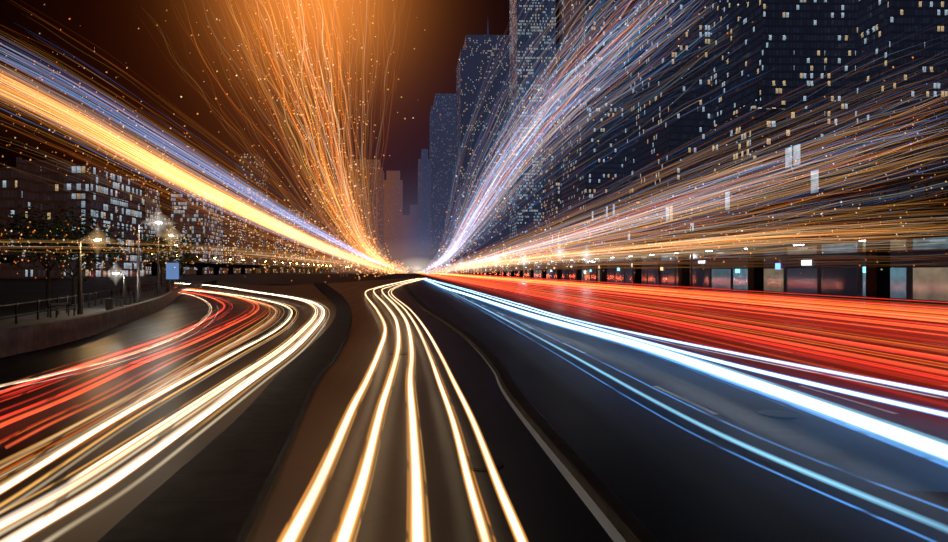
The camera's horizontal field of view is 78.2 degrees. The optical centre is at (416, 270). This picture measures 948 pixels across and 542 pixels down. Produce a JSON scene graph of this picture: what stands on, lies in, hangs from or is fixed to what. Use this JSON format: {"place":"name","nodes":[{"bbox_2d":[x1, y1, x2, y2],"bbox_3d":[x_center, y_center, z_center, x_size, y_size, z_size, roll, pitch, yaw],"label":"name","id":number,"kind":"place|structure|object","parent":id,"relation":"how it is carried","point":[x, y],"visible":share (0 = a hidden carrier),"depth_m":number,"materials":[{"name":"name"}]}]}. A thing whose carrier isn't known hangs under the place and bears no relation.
{"place":"outdoors","nodes":[
{"label":"outdoors","id":0,"kind":"place"},
{"bbox_2d":[16,157,145,277],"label":"building","id":1,"kind":"structure","parent":0,"point":[116,199],"depth_m":243.22,"materials":[{"name":"black glass"}]},
{"bbox_2d":[0,283,192,328],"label":"pavement","id":2,"kind":"structure","parent":0,"point":[63,314],"depth_m":40.34,"materials":[{"name":"grey concrete"}]},
{"bbox_2d":[48,302,76,317],"bbox_3d":[-21.797,2.394,35.725,0.510,0.852,1.700,0,0,9],"label":"bench","id":3,"kind":"object","parent":2,"relation":"on","point":[62,305],"visible":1,"depth_m":35.74,"materials":[{"name":"grey metal"}]},
{"bbox_2d":[77,237,103,314],"bbox_3d":[-21.175,0.405,37.582,1.824,5.190,0.387,0,0,11],"label":"lamp","id":4,"kind":"object","parent":2,"relation":"on","point":[79,310],"visible":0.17,"depth_m":37.63,"materials":[{"name":"grey metal"}]},
{"bbox_2d":[0,278,192,323],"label":"railing","id":5,"kind":"object","parent":2,"relation":"on","point":[38,311],"visible":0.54,"depth_m":40.73,"materials":[{"name":"grey metal"}]},
{"bbox_2d":[105,298,113,309],"bbox_3d":[-21.311,2.380,40.224,0.565,0.920,0.580,0,0,-1],"label":"bin","id":6,"kind":"object","parent":2,"relation":"on","point":[109,304],"visible":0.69,"depth_m":40.03,"materials":[{"name":"grey metal"}]},
{"bbox_2d":[110,271,125,306],"bbox_3d":[-21.655,1.505,42.220,1.214,2.990,0.391,0,0,-1],"label":"lamp","id":7,"kind":"object","parent":2,"relation":"on","point":[124,287],"visible":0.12,"depth_m":42.15,"materials":[{"name":"grey metal"}]},
{"bbox_2d":[115,295,134,306],"bbox_3d":[-23.439,2.394,46.711,0.510,0.852,1.700,0,0,17],"label":"bench","id":8,"kind":"object","parent":2,"relation":"on","point":[127,297],"visible":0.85,"depth_m":46.68,"materials":[{"name":"grey metal"}]},
{"bbox_2d":[133,292,136,301],"bbox_3d":[-24.961,2.380,51.678,0.565,0.920,0.580,0,0,-1],"label":"bin","id":9,"kind":"object","parent":2,"relation":"on","point":[135,295],"visible":0.4,"depth_m":51.46,"materials":[{"name":"grey metal"}]},
{"bbox_2d":[136,220,163,302],"bbox_3d":[-20.056,-0.395,43.562,2.223,6.790,0.388,0,0,11],"label":"lamp","id":10,"kind":"object","parent":2,"relation":"on","point":[138,259],"visible":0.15,"depth_m":43.64,"materials":[{"name":"grey metal"}]},
{"bbox_2d":[156,234,174,296],"bbox_3d":[-25.694,-0.395,59.373,2.223,6.790,0.380,0,0,18],"label":"lamp","id":11,"kind":"object","parent":2,"relation":"on","point":[158,287],"visible":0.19,"depth_m":59.56,"materials":[{"name":"grey metal"}]},
{"bbox_2d":[160,214,170,273],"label":"building","id":12,"kind":"structure","parent":0,"point":[166,230],"depth_m":596.67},
{"bbox_2d":[0,281,335,541],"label":"road","id":13,"kind":"structure","parent":0,"point":[100,437],"depth_m":13.61,"materials":[{"name":"black asphalt"}]},
{"bbox_2d":[171,190,222,273],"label":"building","id":14,"kind":"structure","parent":0,"point":[195,213],"depth_m":517.50,"materials":[{"name":"brown glass"}]},
{"bbox_2d":[97,283,351,541],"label":"median island","id":15,"kind":"structure","parent":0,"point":[217,488],"depth_m":8.11,"materials":[{"name":"concrete"}]},
{"bbox_2d":[223,211,246,272],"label":"building","id":16,"kind":"structure","parent":0,"point":[235,237],"depth_m":747.00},
{"bbox_2d":[0,271,494,537],"bbox_3d":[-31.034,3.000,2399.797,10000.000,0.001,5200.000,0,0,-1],"label":"ground","id":17,"kind":"structure","parent":0,"point":[12,291],"depth_m":151.15,"materials":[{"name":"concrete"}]},
{"bbox_2d":[0,164,35,278],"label":"building","id":18,"kind":"structure","parent":17,"relation":"on","point":[17,185],"depth_m":227.94,"materials":[{"name":"concrete"}]},
{"bbox_2d":[0,199,105,300],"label":"tree","id":19,"kind":"object","parent":17,"relation":"on","point":[47,268],"visible":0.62,"depth_m":57.19,"materials":[{"name":"green plant"}]},
{"bbox_2d":[0,208,128,304],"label":"tree","id":20,"kind":"object","parent":17,"relation":"on","point":[75,249],"visible":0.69,"depth_m":50.69,"materials":[{"name":"green plant"}]},
{"bbox_2d":[0,280,216,357],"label":"parapet wall","id":21,"kind":"structure","parent":17,"relation":"on","point":[23,339],"depth_m":25.16,"materials":[{"name":"concrete"}]},
{"bbox_2d":[146,187,159,273],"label":"building","id":22,"kind":"structure","parent":17,"relation":"on","point":[152,204],"depth_m":524.21,"materials":[{"name":"glass"}]},
{"bbox_2d":[133,216,208,292],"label":"tree","id":23,"kind":"object","parent":17,"relation":"on","point":[163,244],"visible":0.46,"depth_m":65.03,"materials":[{"name":"green plant"}]},
{"bbox_2d":[165,262,179,290],"bbox_3d":[-25.065,1.025,59.677,1.500,3.950,0.150,0,0,-1],"label":"sign board frame","id":24,"kind":"object","parent":17,"relation":"on","point":[172,279],"visible":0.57,"depth_m":59.61,"materials":[{"name":"grey metal"}]},
{"bbox_2d":[166,263,178,278],"bbox_3d":[-25.064,0.000,59.577,1.300,1.700,0.020,0,0,-1],"label":"sign panel","id":25,"kind":"object","parent":24,"relation":"in","point":[172,270],"visible":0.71,"depth_m":59.57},
{"bbox_2d":[0,255,352,275],"bbox_3d":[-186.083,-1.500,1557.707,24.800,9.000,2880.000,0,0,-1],"label":"elevated highway deck","id":26,"kind":"structure","parent":17,"relation":"on","point":[201,266],"depth_m":525.49,"materials":[{"name":"concrete"}]},
{"bbox_2d":[235,154,266,272],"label":"tower","id":27,"kind":"structure","parent":17,"relation":"on","point":[250,185],"depth_m":797.15,"materials":[{"name":"brown"}]},
{"bbox_2d":[243,209,502,272],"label":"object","id":28,"kind":"structure","parent":17,"relation":"on","point":[383,265],"depth_m":184.41,"materials":[{"name":"yellow"}]},
{"bbox_2d":[295,236,454,273],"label":"light particles","id":29,"kind":"object","parent":17,"relation":"on","point":[383,260],"visible":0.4,"depth_m":679.56,"materials":[{"name":"orange"}]},
{"bbox_2d":[623,0,710,200],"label":"tower","id":30,"kind":"structure","parent":17,"relation":"on","point":[666,93],"depth_m":338.91,"materials":[{"name":"blue glass"}]},
{"bbox_2d":[441,195,947,304],"bbox_3d":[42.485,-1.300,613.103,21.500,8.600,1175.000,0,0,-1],"label":"elevated deck","id":31,"kind":"structure","parent":17,"relation":"on","point":[877,228],"depth_m":67.70,"materials":[{"name":"concrete"}]},
{"bbox_2d":[508,240,865,264],"bbox_3d":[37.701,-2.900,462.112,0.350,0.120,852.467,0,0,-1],"label":"lights","id":32,"kind":"object","parent":31,"relation":"on","point":[744,248],"depth_m":74.66},
{"bbox_2d":[432,96,947,266],"bbox_3d":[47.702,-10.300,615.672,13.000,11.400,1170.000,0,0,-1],"label":"trails","id":33,"kind":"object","parent":31,"relation":"on","point":[900,156],"depth_m":74.47,"materials":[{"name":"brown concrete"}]},
{"bbox_2d":[441,237,947,304],"bbox_3d":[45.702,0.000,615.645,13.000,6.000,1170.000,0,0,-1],"label":"arcade shops","id":34,"kind":"structure","parent":17,"relation":"on","point":[918,270],"depth_m":69.27,"materials":[{"name":"black glass"}]},
{"bbox_2d":[468,260,811,273],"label":"white shop sign","id":35,"kind":"object","parent":34,"relation":"attached to","point":[806,262],"visible":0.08,"depth_m":69.04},
{"bbox_2d":[538,263,779,268],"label":"lights","id":36,"kind":"object","parent":34,"relation":"attached to","point":[777,265],"visible":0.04,"depth_m":73.91},
{"bbox_2d":[485,267,865,272],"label":"lights","id":37,"kind":"object","parent":34,"relation":"attached to","point":[738,270],"visible":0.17,"depth_m":82.89},
{"bbox_2d":[272,208,309,272],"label":"building","id":38,"kind":"structure","parent":0,"point":[286,250],"depth_m":997.22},
{"bbox_2d":[311,173,344,271],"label":"tower","id":39,"kind":"structure","parent":0,"point":[328,214],"depth_m":1247.62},
{"bbox_2d":[343,159,383,271],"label":"tower","id":40,"kind":"structure","parent":0,"point":[363,182],"depth_m":1598.24,"materials":[{"name":"orange"}]},
{"bbox_2d":[384,171,402,271],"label":"tower","id":41,"kind":"structure","parent":0,"point":[393,219],"depth_m":2399.03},
{"bbox_2d":[403,215,409,271],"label":"tower","id":42,"kind":"structure","parent":0,"point":[406,243],"depth_m":3199.57,"materials":[{"name":"grey"}]},
{"bbox_2d":[410,205,417,271],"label":"tower","id":43,"kind":"structure","parent":0,"point":[413,238],"depth_m":3000.07,"materials":[{"name":"grey"}]},
{"bbox_2d":[418,149,429,271],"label":"tower","id":44,"kind":"structure","parent":0,"point":[423,213],"depth_m":2200.60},
{"bbox_2d":[247,277,626,541],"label":"road","id":45,"kind":"structure","parent":0,"point":[383,442],"depth_m":9.46,"materials":[{"name":"black asphalt"}]},
{"bbox_2d":[459,334,625,541],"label":"road edge line","id":46,"kind":"object","parent":45,"relation":"on","point":[613,533],"depth_m":8.19,"materials":[{"name":"white paint"}]},
{"bbox_2d":[430,94,455,265],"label":"tower","id":47,"kind":"structure","parent":0,"point":[443,177],"depth_m":1501.08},
{"bbox_2d":[456,35,508,254],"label":"tower","id":48,"kind":"structure","parent":0,"point":[482,143],"depth_m":1001.64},
{"bbox_2d":[403,277,658,541],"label":"kerb","id":49,"kind":"structure","parent":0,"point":[624,520],"depth_m":9.17,"materials":[{"name":"concrete"}]},
{"bbox_2d":[509,0,555,237],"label":"tower","id":50,"kind":"structure","parent":0,"point":[532,40],"depth_m":701.92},
{"bbox_2d":[543,52,559,226],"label":"tower","id":51,"kind":"structure","parent":0,"point":[551,150],"depth_m":539.99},
{"bbox_2d":[560,0,622,221],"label":"tower","id":52,"kind":"structure","parent":0,"point":[591,105],"depth_m":421.93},
{"bbox_2d":[408,276,947,541],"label":"road","id":53,"kind":"structure","parent":0,"point":[667,467],"depth_m":13.72,"materials":[{"name":"black asphalt"}]},
{"bbox_2d":[127,314,798,470],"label":"manhole covers","id":54,"kind":"object","parent":53,"relation":"on","point":[480,463],"visible":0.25,"depth_m":9.20,"materials":[{"name":"grey metal"}]},
{"bbox_2d":[558,251,568,282],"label":"lamp","id":55,"kind":"object","parent":53,"relation":"on","point":[568,266],"depth_m":139.39,"materials":[{"name":"grey metal"}]},
{"bbox_2d":[584,254,596,285],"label":"lamp","id":56,"kind":"object","parent":53,"relation":"on","point":[596,268],"visible":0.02,"depth_m":118.38,"materials":[{"name":"grey metal"}]},
{"bbox_2d":[651,180,660,290],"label":"street lamp","id":57,"kind":"object","parent":53,"relation":"on","point":[659,288],"depth_m":87.36,"materials":[{"name":"grey metal"}]},
{"bbox_2d":[422,277,947,413],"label":"lane dashes","id":58,"kind":"object","parent":53,"relation":"on","point":[688,401],"visible":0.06,"depth_m":21.53,"materials":[{"name":"white paint"}]},
{"bbox_2d":[683,224,692,292],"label":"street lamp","id":59,"kind":"object","parent":53,"relation":"on","point":[691,281],"depth_m":77.39,"materials":[{"name":"grey metal"}]},
{"bbox_2d":[712,75,810,171],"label":"tower","id":60,"kind":"structure","parent":0,"point":[754,129],"depth_m":237.08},
{"bbox_2d":[710,0,856,172],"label":"tower","id":61,"kind":"structure","parent":0,"point":[798,54],"depth_m":282.68,"materials":[{"name":"black glass"}]},
{"bbox_2d":[856,0,947,124],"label":"tower","id":62,"kind":"structure","parent":0,"point":[902,54],"depth_m":263.09,"materials":[{"name":"black glass"}]}
]}

